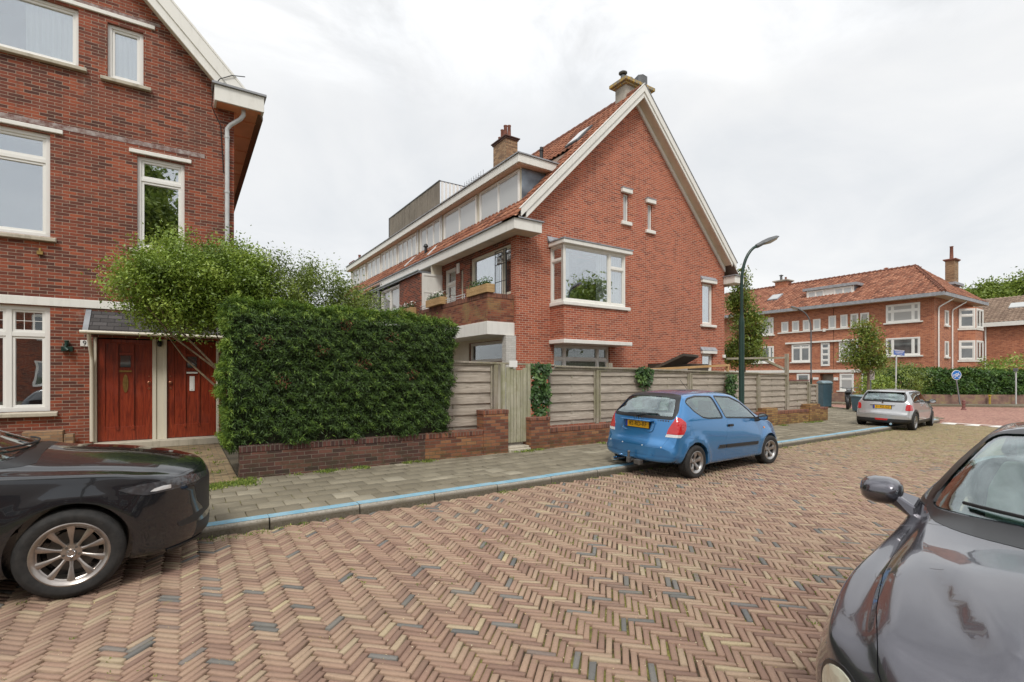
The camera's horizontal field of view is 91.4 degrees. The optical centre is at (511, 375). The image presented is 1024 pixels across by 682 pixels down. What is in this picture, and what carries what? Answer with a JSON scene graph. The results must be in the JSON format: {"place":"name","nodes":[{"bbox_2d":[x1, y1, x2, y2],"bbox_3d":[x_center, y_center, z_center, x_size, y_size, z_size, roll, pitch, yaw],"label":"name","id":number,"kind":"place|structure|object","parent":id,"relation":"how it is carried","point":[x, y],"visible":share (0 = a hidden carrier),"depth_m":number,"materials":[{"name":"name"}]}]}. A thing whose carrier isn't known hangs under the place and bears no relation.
{"place":"outdoors","nodes":[
{"label":"outdoors","id":0,"kind":"place"},
{"bbox_2d":[22,429,74,442],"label":"stone block","id":1,"kind":"structure","parent":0,"point":[54,435],"depth_m":9.98,"materials":[{"name":"beige stone"}]},
{"bbox_2d":[160,444,238,483],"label":"garden path","id":2,"kind":"structure","parent":0,"point":[227,473],"depth_m":9.35,"materials":[{"name":"beige concrete"}]},
{"bbox_2d":[220,430,522,475],"bbox_3d":[-5.090,1.640,25.835,18.480,0.100,31.250,0,0,-33],"label":"garden","id":3,"kind":"object","parent":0,"point":[233,459],"depth_m":9.71,"materials":[{"name":"plant"}]},
{"bbox_2d":[0,0,266,446],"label":"brick house","id":4,"kind":"structure","parent":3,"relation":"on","point":[110,131],"depth_m":10.80,"materials":[{"name":"brown brick"}]},
{"bbox_2d":[0,126,49,236],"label":"window","id":5,"kind":"structure","parent":4,"relation":"in","point":[44,161],"depth_m":10.12,"materials":[{"name":"white paint"}]},
{"bbox_2d":[0,304,49,411],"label":"window","id":6,"kind":"structure","parent":4,"relation":"in","point":[9,333],"depth_m":9.95,"materials":[{"name":"white paint"}]},
{"bbox_2d":[0,0,78,65],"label":"window","id":7,"kind":"structure","parent":4,"relation":"in","point":[75,14],"depth_m":10.37,"materials":[{"name":"white paint"}]},
{"bbox_2d":[61,340,72,351],"bbox_3d":[-9.125,-0.614,10.235,0.180,0.233,0.186,0,0,-33],"label":"flag holder","id":8,"kind":"object","parent":4,"relation":"attached to","point":[65,348],"visible":1,"depth_m":10.23,"materials":[{"name":"green metal"}]},
{"bbox_2d":[97,339,151,441],"bbox_3d":[-8.443,0.310,10.909,0.950,2.200,0.110,0,0,-33],"label":"door","id":9,"kind":"structure","parent":4,"relation":"in","point":[124,367],"depth_m":10.90,"materials":[{"name":"brown wood"}]},
{"bbox_2d":[108,24,142,84],"bbox_3d":[-8.446,-6.970,10.932,0.620,1.180,0.090,0,0,-33],"label":"window","id":10,"kind":"structure","parent":4,"relation":"in","point":[112,30],"depth_m":10.88,"materials":[{"name":"white paint"}]},
{"bbox_2d":[137,156,184,250],"bbox_3d":[-7.916,-3.820,11.281,0.870,2.040,0.090,0,0,-33],"label":"window","id":11,"kind":"structure","parent":4,"relation":"in","point":[142,180],"depth_m":11.21,"materials":[{"name":"white paint"}]},
{"bbox_2d":[167,341,215,437],"bbox_3d":[-7.420,0.310,11.583,0.950,2.200,0.110,0,0,-33],"label":"door","id":12,"kind":"structure","parent":4,"relation":"in","point":[191,410],"depth_m":11.57,"materials":[{"name":"brown wood"}]},
{"bbox_2d":[211,75,244,171],"bbox_3d":[-6.661,-5.934,11.724,0.672,2.229,0.389,0,0,-33],"label":"cable","id":13,"kind":"object","parent":4,"relation":"attached to","point":[217,118],"visible":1,"depth_m":11.74,"materials":[{"name":"black metal"}]},
{"bbox_2d":[224,109,245,243],"bbox_3d":[-6.569,-3.920,11.850,0.457,4.800,0.110,0,0,-13],"label":"downpipe","id":14,"kind":"object","parent":4,"relation":"attached to","point":[239,119],"visible":0.64,"depth_m":11.78,"materials":[{"name":"white metal"}]},
{"bbox_2d":[80,218,287,396],"bbox_3d":[-6.025,-0.662,9.470,3.277,4.502,2.549,0,0,-33],"label":"privet bush","id":15,"kind":"object","parent":3,"relation":"on","point":[177,288],"visible":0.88,"depth_m":8.95,"materials":[{"name":"green plant"}]},
{"bbox_2d":[229,241,389,323],"bbox_3d":[-4.440,-0.615,10.832,3.762,4.404,2.305,0,0,-33],"label":"olive shrub","id":16,"kind":"object","parent":3,"relation":"on","point":[302,283],"visible":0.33,"depth_m":10.55,"materials":[{"name":"green plant"}]},
{"bbox_2d":[210,292,460,454],"bbox_3d":[-3.036,0.139,9.072,4.228,2.884,1.702,0,0,-33],"label":"clipped hedge","id":17,"kind":"object","parent":3,"relation":"on","point":[287,378],"visible":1,"depth_m":8.31,"materials":[{"name":"green plant"}]},
{"bbox_2d":[648,353,707,370],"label":"garden shed","id":18,"kind":"structure","parent":3,"relation":"on","point":[683,360],"depth_m":16.87,"materials":[{"name":"brown wood"}]},
{"bbox_2d":[650,364,729,370],"bbox_3d":[5.388,0.595,15.270,4.614,1.970,0.076,0,0,-37],"label":"timber pole","id":19,"kind":"object","parent":3,"relation":"on","point":[706,366],"visible":0.5,"depth_m":15.54,"materials":[{"name":"wood"}]},
{"bbox_2d":[0,423,1015,681],"bbox_3d":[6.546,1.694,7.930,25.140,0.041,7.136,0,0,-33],"label":"road","id":20,"kind":"structure","parent":0,"point":[292,627],"depth_m":3.95,"materials":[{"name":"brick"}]},
{"bbox_2d":[0,430,208,598],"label":"parked car","id":21,"kind":"object","parent":20,"relation":"on","point":[77,519],"visible":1,"depth_m":3.90,"materials":[{"name":"black metal"}]},
{"bbox_2d":[3,438,958,679],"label":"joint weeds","id":22,"kind":"object","parent":20,"relation":"on","point":[628,539],"visible":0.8,"depth_m":4.77,"materials":[{"name":"green plant"}]},
{"bbox_2d":[2,442,995,680],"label":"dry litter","id":23,"kind":"object","parent":20,"relation":"on","point":[553,569],"visible":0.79,"depth_m":3.96,"materials":[{"name":"brown plant"}]},
{"bbox_2d":[198,428,907,542],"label":"kerb weeds","id":24,"kind":"object","parent":20,"relation":"on","point":[262,531],"visible":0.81,"depth_m":5.80,"materials":[{"name":"green plant"}]},
{"bbox_2d":[607,380,777,478],"bbox_3d":[3.513,0.886,9.498,3.846,1.588,1.958,0,1,-36],"label":"parked car","id":25,"kind":"object","parent":20,"relation":"on","point":[687,436],"visible":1,"depth_m":8.60,"materials":[{"name":"blue metal"}]},
{"bbox_2d":[856,389,935,429],"bbox_3d":[12.787,1.053,16.616,3.315,1.255,1.833,0,1,-39],"label":"parked car","id":26,"kind":"object","parent":20,"relation":"on","point":[909,411],"visible":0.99,"depth_m":15.71,"materials":[{"name":"silver metal"}]},
{"bbox_2d":[815,422,1023,681],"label":"parked car","id":27,"kind":"object","parent":20,"relation":"on","point":[932,589],"visible":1,"depth_m":1.84,"materials":[{"name":"grey metal"}]},
{"bbox_2d":[343,83,745,429],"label":"row house","id":28,"kind":"structure","parent":0,"point":[603,227],"depth_m":16.93,"materials":[{"name":"red brick"}]},
{"bbox_2d":[353,263,365,285],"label":"window","id":29,"kind":"structure","parent":28,"relation":"in","point":[360,272],"depth_m":29.07,"materials":[{"name":"white paint"}]},
{"bbox_2d":[367,254,380,281],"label":"window","id":30,"kind":"structure","parent":28,"relation":"in","point":[374,265],"depth_m":26.94,"materials":[{"name":"white paint"}]},
{"bbox_2d":[381,244,396,271],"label":"window","id":31,"kind":"structure","parent":28,"relation":"in","point":[389,257],"depth_m":24.98,"materials":[{"name":"white paint"}]},
{"bbox_2d":[381,284,398,325],"bbox_3d":[-5.058,-2.695,20.887,0.090,1.950,2.250,0,0,-33],"label":"window","id":32,"kind":"structure","parent":28,"relation":"in","point":[393,292],"depth_m":20.81,"materials":[{"name":"white paint"}]},
{"bbox_2d":[399,301,415,313],"bbox_3d":[-3.947,-2.530,18.879,0.368,0.500,1.361,0,0,-33],"label":"planter box","id":33,"kind":"object","parent":28,"relation":"attached to","point":[409,308],"visible":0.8,"depth_m":18.46,"materials":[{"name":"yellow wood"}]},
{"bbox_2d":[398,232,416,263],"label":"window","id":34,"kind":"structure","parent":28,"relation":"in","point":[407,247],"depth_m":22.97,"materials":[{"name":"white paint"}]},
{"bbox_2d":[389,180,463,236],"bbox_3d":[-4.120,-7.736,25.725,2.380,2.088,6.900,0,0,-33],"label":"roof terrace fence","id":35,"kind":"object","parent":28,"relation":"on","point":[425,201],"visible":0.38,"depth_m":24.19,"materials":[{"name":"white paint"}]},
{"bbox_2d":[420,218,440,252],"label":"window","id":36,"kind":"structure","parent":28,"relation":"in","point":[430,235],"depth_m":20.76,"materials":[{"name":"white paint"}]},
{"bbox_2d":[425,290,449,307],"bbox_3d":[-2.550,-2.601,16.886,0.429,0.492,1.272,0,0,-33],"label":"planter box","id":37,"kind":"object","parent":28,"relation":"on","point":[435,300],"visible":0.99,"depth_m":16.63,"materials":[{"name":"yellow wood"}]},
{"bbox_2d":[446,267,455,302],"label":"window","id":38,"kind":"structure","parent":28,"relation":"in","point":[449,284],"depth_m":18.41,"materials":[{"name":"white paint"}]},
{"bbox_2d":[444,195,476,238],"bbox_3d":[-1.956,-5.780,18.649,0.060,1.140,2.600,0,0,-33],"label":"window","id":39,"kind":"structure","parent":28,"relation":"in","point":[463,216],"depth_m":18.53,"materials":[{"name":"white glass"}]},
{"bbox_2d":[466,276,494,296],"bbox_3d":[-0.930,-2.607,14.541,0.452,0.504,1.284,0,0,-33],"label":"planter box","id":40,"kind":"object","parent":28,"relation":"on","point":[477,288],"visible":0.99,"depth_m":14.32,"materials":[{"name":"yellow wood"}]},
{"bbox_2d":[471,340,501,361],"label":"window","id":41,"kind":"structure","parent":28,"relation":"in","point":[492,342],"depth_m":16.07,"materials":[{"name":"white paint"}]},
{"bbox_2d":[472,244,510,293],"bbox_3d":[-0.621,-3.170,15.804,0.090,1.500,2.520,0,0,-33],"label":"window","id":42,"kind":"structure","parent":28,"relation":"in","point":[492,253],"depth_m":15.51,"materials":[{"name":"beige paint"}]},
{"bbox_2d":[480,169,519,224],"bbox_3d":[-0.438,-5.780,16.344,0.060,1.140,2.420,0,0,-33],"label":"window","id":43,"kind":"structure","parent":28,"relation":"in","point":[505,192],"depth_m":16.25,"materials":[{"name":"white glass"}]},
{"bbox_2d":[495,248,506,293],"bbox_3d":[-0.344,-3.080,15.029,0.020,1.420,0.640,0,0,-33],"label":"iron grille","id":44,"kind":"object","parent":28,"relation":"attached to","point":[503,280],"visible":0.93,"depth_m":14.97,"materials":[{"name":"black metal"}]},
{"bbox_2d":[491,125,519,166],"bbox_3d":[-0.270,-8.375,20.089,0.710,3.310,1.110,0,0,-33],"label":"chimney","id":45,"kind":"object","parent":28,"relation":"on","point":[505,145],"visible":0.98,"depth_m":19.77,"materials":[{"name":"beige brick"}]},
{"bbox_2d":[551,244,562,302],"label":"window","id":46,"kind":"structure","parent":28,"relation":"in","point":[553,261],"depth_m":15.07,"materials":[{"name":"white paint"}]},
{"bbox_2d":[554,344,607,367],"bbox_3d":[2.192,-0.390,15.951,2.350,1.140,0.090,0,0,-33],"label":"window","id":47,"kind":"structure","parent":28,"relation":"in","point":[597,348],"depth_m":15.96,"materials":[{"name":"white paint"}]},
{"bbox_2d":[562,243,624,306],"bbox_3d":[2.549,-3.037,15.354,2.550,1.690,0.080,0,0,-33],"label":"window","id":48,"kind":"structure","parent":28,"relation":"in","point":[610,268],"depth_m":15.62,"materials":[{"name":"white paint"}]},
{"bbox_2d":[623,194,626,220],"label":"window","id":49,"kind":"structure","parent":28,"relation":"in","point":[624,196],"depth_m":16.99,"materials":[{"name":"white glass"}]},
{"bbox_2d":[609,70,654,103],"bbox_3d":[4.300,-9.850,17.860,1.490,1.860,0.820,0,0,-33],"label":"chimney","id":50,"kind":"object","parent":28,"relation":"on","point":[623,86],"visible":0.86,"depth_m":17.51,"materials":[{"name":"concrete"}]},
{"bbox_2d":[702,283,710,323],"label":"window","id":51,"kind":"structure","parent":28,"relation":"in","point":[706,285],"depth_m":19.58,"materials":[{"name":"white paint"}]},
{"bbox_2d":[208,406,944,521],"bbox_3d":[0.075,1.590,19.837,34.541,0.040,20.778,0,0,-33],"label":"pavement","id":52,"kind":"structure","parent":0,"point":[312,490],"depth_m":7.84,"materials":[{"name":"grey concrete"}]},
{"bbox_2d":[238,433,424,478],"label":"garden wall","id":53,"kind":"structure","parent":52,"relation":"on","point":[265,460],"depth_m":8.30,"materials":[{"name":"brown brick"}]},
{"bbox_2d":[425,409,508,459],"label":"garden wall","id":54,"kind":"structure","parent":52,"relation":"on","point":[488,435],"depth_m":9.88,"materials":[{"name":"brick"}]},
{"bbox_2d":[444,361,553,430],"bbox_3d":[-0.500,0.433,10.394,3.400,1.495,0.130,0,0,-33],"label":"garden fence","id":55,"kind":"object","parent":54,"relation":"on","point":[475,388],"visible":0.41,"depth_m":10.18,"materials":[{"name":"grey wood"}]},
{"bbox_2d":[529,362,552,416],"bbox_3d":[0.616,0.349,10.970,0.684,1.319,0.254,0,0,-33],"label":"ivy","id":56,"kind":"object","parent":55,"relation":"attached to","point":[541,393],"visible":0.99,"depth_m":10.93,"materials":[{"name":"green plant"}]},
{"bbox_2d":[500,364,530,442],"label":"garden gate","id":57,"kind":"structure","parent":54,"relation":"attached to","point":[521,379],"depth_m":10.62,"materials":[{"name":"beige wood"}]},
{"bbox_2d":[209,420,823,490],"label":"wall weeds","id":58,"kind":"object","parent":52,"relation":"on","point":[234,483],"depth_m":7.63,"materials":[{"name":"green plant"}]},
{"bbox_2d":[508,444,530,451],"bbox_3d":[0.066,1.535,10.581,0.550,0.110,0.400,0,0,-33],"label":"gate step","id":59,"kind":"object","parent":52,"relation":"on","point":[516,447],"visible":0.71,"depth_m":10.46,"materials":[{"name":"stone"}]},
{"bbox_2d":[193,407,939,539],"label":"kerb","id":60,"kind":"structure","parent":52,"relation":"on","point":[244,527],"depth_m":6.61,"materials":[{"name":"concrete"}]},
{"bbox_2d":[206,419,936,526],"bbox_3d":[4.674,1.572,10.719,26.006,0.008,0.170,0,0,-35],"label":"painted line","id":61,"kind":"object","parent":60,"relation":"on","point":[367,501],"visible":0.59,"depth_m":6.71,"materials":[{"name":"blue paint"}]},
{"bbox_2d":[523,403,827,449],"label":"garden wall","id":62,"kind":"structure","parent":52,"relation":"on","point":[541,433],"depth_m":11.46,"materials":[{"name":"brick"}]},
{"bbox_2d":[547,354,788,425],"bbox_3d":[4.869,0.320,14.296,10.180,2.120,0.760,0,0,-33],"label":"garden fence","id":63,"kind":"object","parent":62,"relation":"on","point":[584,394],"visible":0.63,"depth_m":12.69,"materials":[{"name":"grey wood"}]},
{"bbox_2d":[635,366,654,390],"bbox_3d":[3.412,0.073,12.842,0.700,0.667,0.217,0,0,-33],"label":"ivy","id":64,"kind":"object","parent":63,"relation":"attached to","point":[642,372],"visible":1,"depth_m":12.79,"materials":[{"name":"green plant"}]},
{"bbox_2d":[724,373,738,404],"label":"ivy","id":65,"kind":"object","parent":63,"relation":"attached to","point":[731,387],"visible":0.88,"depth_m":14.86,"materials":[{"name":"green plant"}]},
{"bbox_2d":[789,380,817,408],"bbox_3d":[10.119,0.760,17.388,2.030,1.240,0.110,0,0,-33],"label":"garden fence","id":66,"kind":"object","parent":62,"relation":"on","point":[803,392],"visible":0.96,"depth_m":17.34,"materials":[{"name":"brown wood"}]},
{"bbox_2d":[724,263,775,373],"bbox_3d":[10.112,-1.622,21.784,2.309,6.506,2.424,0,0,-33],"label":"street tree","id":67,"kind":"object","parent":52,"relation":"on","point":[753,335],"visible":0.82,"depth_m":21.45,"materials":[{"name":"green plant"}]},
{"bbox_2d":[739,235,778,409],"bbox_3d":[6.662,-1.115,13.472,1.254,5.410,0.260,0,0,-15],"label":"street lamp","id":68,"kind":"object","parent":52,"relation":"on","point":[769,240],"visible":0.89,"depth_m":13.32,"materials":[{"name":"green metal"}]},
{"bbox_2d":[791,306,811,402],"bbox_3d":[15.638,-1.085,26.946,1.188,5.351,0.259,0,0,2],"label":"street lamp","id":69,"kind":"object","parent":52,"relation":"on","point":[795,308],"visible":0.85,"depth_m":26.96,"materials":[{"name":"green metal"}]},
{"bbox_2d":[816,381,832,406],"bbox_3d":[15.699,0.909,25.069,0.510,1.336,0.560,0,0,0],"label":"waste container","id":70,"kind":"object","parent":52,"relation":"on","point":[824,393],"visible":0.87,"depth_m":24.84,"materials":[{"name":"blue plastic"}]},
{"bbox_2d":[840,387,857,409],"bbox_3d":[16.108,1.061,23.902,0.731,1.038,1.940,0,0,37],"label":"motorcycle","id":71,"kind":"object","parent":52,"relation":"on","point":[848,392],"visible":0.98,"depth_m":23.45,"materials":[{"name":"black metal"}]},
{"bbox_2d":[850,395,882,411],"bbox_3d":[15.570,1.209,21.811,1.210,0.737,0.660,0,0,0],"label":"waste container","id":72,"kind":"object","parent":52,"relation":"on","point":[855,399],"visible":0.36,"depth_m":21.76,"materials":[{"name":"blue plastic"}]},
{"bbox_2d":[174,0,1023,318],"label":"sky","id":73,"kind":"structure","parent":0,"point":[859,135],"materials":[{"name":"white"}]},
{"bbox_2d":[724,264,988,392],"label":"apartment building","id":74,"kind":"structure","parent":0,"point":[924,317],"depth_m":40.25,"materials":[{"name":"red brick"}]},
{"bbox_2d":[756,346,773,362],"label":"window","id":75,"kind":"structure","parent":74,"relation":"in","point":[771,348],"depth_m":46.03,"materials":[{"name":"white paint"}]},
{"bbox_2d":[762,317,773,334],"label":"window","id":76,"kind":"structure","parent":74,"relation":"in","point":[771,330],"depth_m":45.97,"materials":[{"name":"white glass"}]},
{"bbox_2d":[772,275,793,288],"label":"chimney","id":77,"kind":"object","parent":74,"relation":"on","point":[782,282],"visible":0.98,"depth_m":48.99,"materials":[{"name":"orange brick"}]},
{"bbox_2d":[792,344,809,361],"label":"window","id":78,"kind":"structure","parent":74,"relation":"in","point":[800,352],"depth_m":43.68,"materials":[{"name":"white paint"}]},
{"bbox_2d":[807,290,823,297],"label":"window","id":79,"kind":"structure","parent":74,"relation":"in","point":[817,293],"depth_m":43.58,"materials":[{"name":"white glass"}]},
{"bbox_2d":[813,319,820,329],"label":"window","id":80,"kind":"structure","parent":74,"relation":"in","point":[816,322],"depth_m":42.59,"materials":[{"name":"white glass"}]},
{"bbox_2d":[821,343,829,365],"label":"window","id":81,"kind":"structure","parent":74,"relation":"in","point":[825,347],"depth_m":42.04,"materials":[{"name":"white paint"}]},
{"bbox_2d":[828,315,835,328],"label":"window","id":82,"kind":"structure","parent":74,"relation":"in","point":[831,319],"depth_m":41.63,"materials":[{"name":"white glass"}]},
{"bbox_2d":[834,286,852,294],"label":"window","id":83,"kind":"structure","parent":74,"relation":"in","point":[848,289],"depth_m":41.74,"materials":[{"name":"white glass"}]},
{"bbox_2d":[840,314,847,327],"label":"window","id":84,"kind":"structure","parent":74,"relation":"in","point":[843,318],"depth_m":40.83,"materials":[{"name":"white glass"}]},
{"bbox_2d":[840,374,853,390],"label":"window","id":85,"kind":"structure","parent":74,"relation":"in","point":[846,380],"depth_m":40.70,"materials":[{"name":"white paint"}]},
{"bbox_2d":[886,302,919,322],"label":"window","id":86,"kind":"structure","parent":74,"relation":"in","point":[905,312],"depth_m":37.49,"materials":[{"name":"white glass"}]},
{"bbox_2d":[886,337,919,355],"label":"window","id":87,"kind":"structure","parent":74,"relation":"in","point":[911,345],"depth_m":37.37,"materials":[{"name":"white paint"}]},
{"bbox_2d":[943,246,960,281],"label":"chimney","id":88,"kind":"object","parent":74,"relation":"on","point":[951,268],"visible":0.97,"depth_m":40.26,"materials":[{"name":"beige brick"}]},
{"bbox_2d":[959,340,974,359],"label":"window","id":89,"kind":"structure","parent":74,"relation":"in","point":[966,347],"depth_m":38.42,"materials":[{"name":"white paint"}]},
{"bbox_2d":[959,308,974,327],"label":"window","id":90,"kind":"structure","parent":74,"relation":"in","point":[966,316],"depth_m":38.42,"materials":[{"name":"white paint"}]},
{"bbox_2d":[976,340,983,359],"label":"window","id":91,"kind":"structure","parent":74,"relation":"in","point":[979,344],"depth_m":38.63,"materials":[{"name":"white paint"}]},
{"bbox_2d":[976,308,983,328],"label":"window","id":92,"kind":"structure","parent":74,"relation":"in","point":[979,312],"depth_m":38.66,"materials":[{"name":"white paint"}]},
{"bbox_2d":[812,402,1023,407],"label":"pavement","id":93,"kind":"structure","parent":0,"point":[975,405],"depth_m":27.20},
{"bbox_2d":[835,315,895,394],"bbox_3d":[16.507,-0.609,23.266,2.491,4.481,2.085,0,0,-11],"label":"street tree","id":94,"kind":"object","parent":93,"relation":"on","point":[868,358],"visible":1,"depth_m":23.17,"materials":[{"name":"green plant"}]},
{"bbox_2d":[858,359,937,397],"bbox_3d":[21.696,0.359,28.060,3.792,2.738,3.382,0,0,-33],"label":"garden bush","id":95,"kind":"object","parent":93,"relation":"on","point":[916,383],"visible":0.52,"depth_m":27.40,"materials":[{"name":"green plant"}]},
{"bbox_2d":[894,349,904,397],"bbox_3d":[20.771,0.084,26.823,0.577,2.994,0.126,0,0,-5],"label":"street name sign","id":96,"kind":"object","parent":93,"relation":"on","point":[899,352],"visible":0.89,"depth_m":26.79,"materials":[{"name":"grey metal"}]},
{"bbox_2d":[863,365,990,394],"bbox_3d":[23.878,0.483,29.060,6.095,2.194,2.166,0,0,19],"label":"hedge","id":97,"kind":"object","parent":93,"relation":"on","point":[972,381],"visible":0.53,"depth_m":28.21,"materials":[{"name":"green plant"}]},
{"bbox_2d":[832,393,1023,403],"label":"garden wall","id":98,"kind":"structure","parent":93,"relation":"on","point":[953,399],"depth_m":27.96,"materials":[{"name":"brown brick"}]},
{"bbox_2d":[951,370,960,403],"bbox_3d":[24.566,0.637,27.621,0.540,1.895,0.104,0,0,0],"label":"cycle sign","id":99,"kind":"object","parent":93,"relation":"on","point":[956,375],"visible":1,"depth_m":27.59,"materials":[{"name":"metal"}]},
{"bbox_2d":[967,367,1023,394],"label":"hedge","id":100,"kind":"object","parent":93,"relation":"on","point":[1000,383],"visible":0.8,"depth_m":28.04,"materials":[{"name":"green plant"}]},
{"bbox_2d":[976,352,1023,374],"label":"garden bush","id":101,"kind":"object","parent":93,"relation":"on","point":[1003,364],"visible":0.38,"depth_m":29.83,"materials":[{"name":"green plant"}]},
{"bbox_2d":[1013,368,1017,403],"bbox_3d":[27.925,0.580,27.686,0.260,2.000,0.160,0,0,-33],"label":"sign pole","id":102,"kind":"object","parent":93,"relation":"on","point":[1015,369],"visible":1,"depth_m":27.64,"materials":[{"name":"grey metal"}]},
{"bbox_2d":[832,404,1023,425],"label":"junction paving","id":103,"kind":"structure","parent":0,"point":[990,416],"depth_m":21.11,"materials":[{"name":"red brick"}]},
{"bbox_2d":[851,373,902,398],"bbox_3d":[19.731,0.762,27.043,2.326,1.921,2.287,0,0,-33],"label":"garden bush","id":104,"kind":"object","parent":103,"relation":"on","point":[883,382],"visible":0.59,"depth_m":26.88,"materials":[{"name":"green plant"}]},
{"bbox_2d":[973,295,1023,368],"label":"apartment building","id":105,"kind":"structure","parent":0,"point":[1003,334],"depth_m":48.45,"materials":[{"name":"red brick"}]},
{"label":"far garden","id":106,"kind":"structure","parent":0,"visible":0},
{"bbox_2d":[961,273,1022,298],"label":"broadleaf tree","id":107,"kind":"object","parent":106,"relation":"on","point":[989,289],"visible":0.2,"depth_m":60.28,"materials":[{"name":"green plant"}]},
{"bbox_2d":[997,266,1023,295],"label":"broadleaf tree","id":108,"kind":"object","parent":106,"relation":"on","point":[1019,282],"visible":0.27,"depth_m":60.44,"materials":[{"name":"green plant"}]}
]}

